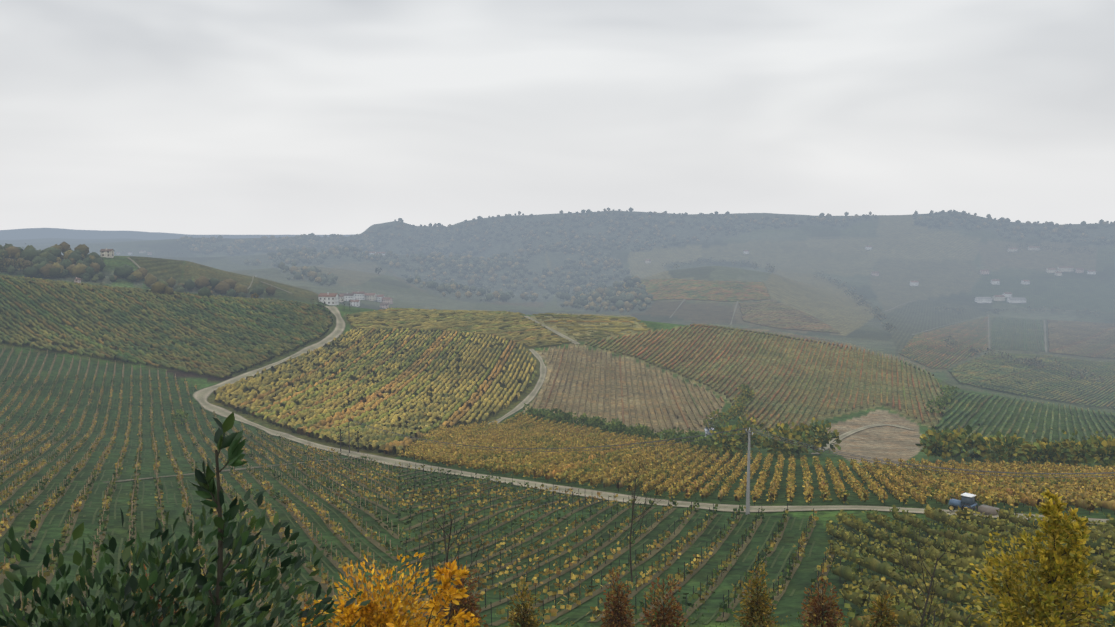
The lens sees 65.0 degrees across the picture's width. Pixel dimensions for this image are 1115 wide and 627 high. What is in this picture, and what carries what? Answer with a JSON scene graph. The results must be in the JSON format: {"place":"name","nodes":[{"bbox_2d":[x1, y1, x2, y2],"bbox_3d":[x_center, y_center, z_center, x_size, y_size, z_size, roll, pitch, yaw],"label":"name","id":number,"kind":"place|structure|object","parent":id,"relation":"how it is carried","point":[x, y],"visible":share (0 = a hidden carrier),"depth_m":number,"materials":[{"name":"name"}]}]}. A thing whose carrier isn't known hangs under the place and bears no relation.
{"place":"outdoors","nodes":[
{"label":"outdoors","id":0,"kind":"place"},
{"bbox_2d":[0,210,1114,626],"bbox_3d":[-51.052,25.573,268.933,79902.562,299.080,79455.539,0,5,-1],"label":"ground","id":1,"kind":"structure","parent":0,"point":[944,264],"depth_m":428.44,"materials":[{"name":"green plant"}]},
{"bbox_2d":[0,348,833,626],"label":"soil strips","id":2,"kind":"object","parent":1,"relation":"on","point":[634,592],"visible":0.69,"depth_m":111.89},
{"bbox_2d":[0,346,1112,626],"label":"vine posts","id":3,"kind":"object","parent":1,"relation":"on","point":[46,476],"visible":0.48,"depth_m":126.37,"materials":[{"name":"wood"}]},
{"bbox_2d":[0,274,1114,626],"bbox_3d":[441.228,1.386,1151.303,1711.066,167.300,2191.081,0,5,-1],"label":"vine rows","id":4,"kind":"object","parent":1,"relation":"on","point":[310,414],"visible":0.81,"depth_m":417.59,"materials":[{"name":"plant"}]},
{"bbox_2d":[0,207,1114,467],"bbox_3d":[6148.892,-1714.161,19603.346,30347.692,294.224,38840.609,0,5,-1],"label":"trees","id":5,"kind":"object","parent":1,"relation":"on","point":[76,261],"visible":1,"depth_m":1596.53,"materials":[{"name":"green plant"}]},
{"bbox_2d":[74,246,1095,308],"bbox_3d":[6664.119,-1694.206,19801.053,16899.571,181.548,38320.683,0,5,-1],"label":"buildings","id":6,"kind":"structure","parent":1,"relation":"on","point":[326,300],"depth_m":2070.40,"materials":[{"name":"white paint"}]},
{"bbox_2d":[76,246,1095,304],"bbox_3d":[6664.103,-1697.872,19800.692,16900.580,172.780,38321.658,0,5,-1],"label":"building roofs","id":7,"kind":"structure","parent":6,"relation":"on","point":[389,298],"depth_m":2063.32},
{"bbox_2d":[76,247,1093,307],"bbox_3d":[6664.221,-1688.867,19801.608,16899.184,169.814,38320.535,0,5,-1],"label":"house openings","id":8,"kind":"object","parent":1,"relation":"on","point":[647,262],"visible":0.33,"depth_m":1252.72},
{"bbox_2d":[106,306,1109,523],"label":"tracks","id":9,"kind":"object","parent":1,"relation":"on","point":[200,396],"visible":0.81,"depth_m":198.39},
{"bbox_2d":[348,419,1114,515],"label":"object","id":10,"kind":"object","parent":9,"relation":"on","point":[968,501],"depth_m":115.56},
{"bbox_2d":[127,229,1093,352],"bbox_3d":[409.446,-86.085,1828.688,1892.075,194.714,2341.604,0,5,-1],"label":"lanes","id":11,"kind":"structure","parent":1,"relation":"on","point":[134,262],"depth_m":1366.95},
{"bbox_2d":[0,251,1114,626],"bbox_3d":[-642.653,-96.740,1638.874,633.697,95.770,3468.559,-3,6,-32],"label":"tree","id":12,"kind":"object","parent":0,"point":[146,608],"depth_m":12.91,"materials":[{"name":"green plant"}]},
{"bbox_2d":[0,0,1114,234],"label":"sky","id":13,"kind":"structure","parent":0,"point":[189,117],"materials":[{"name":"white"}]}
]}

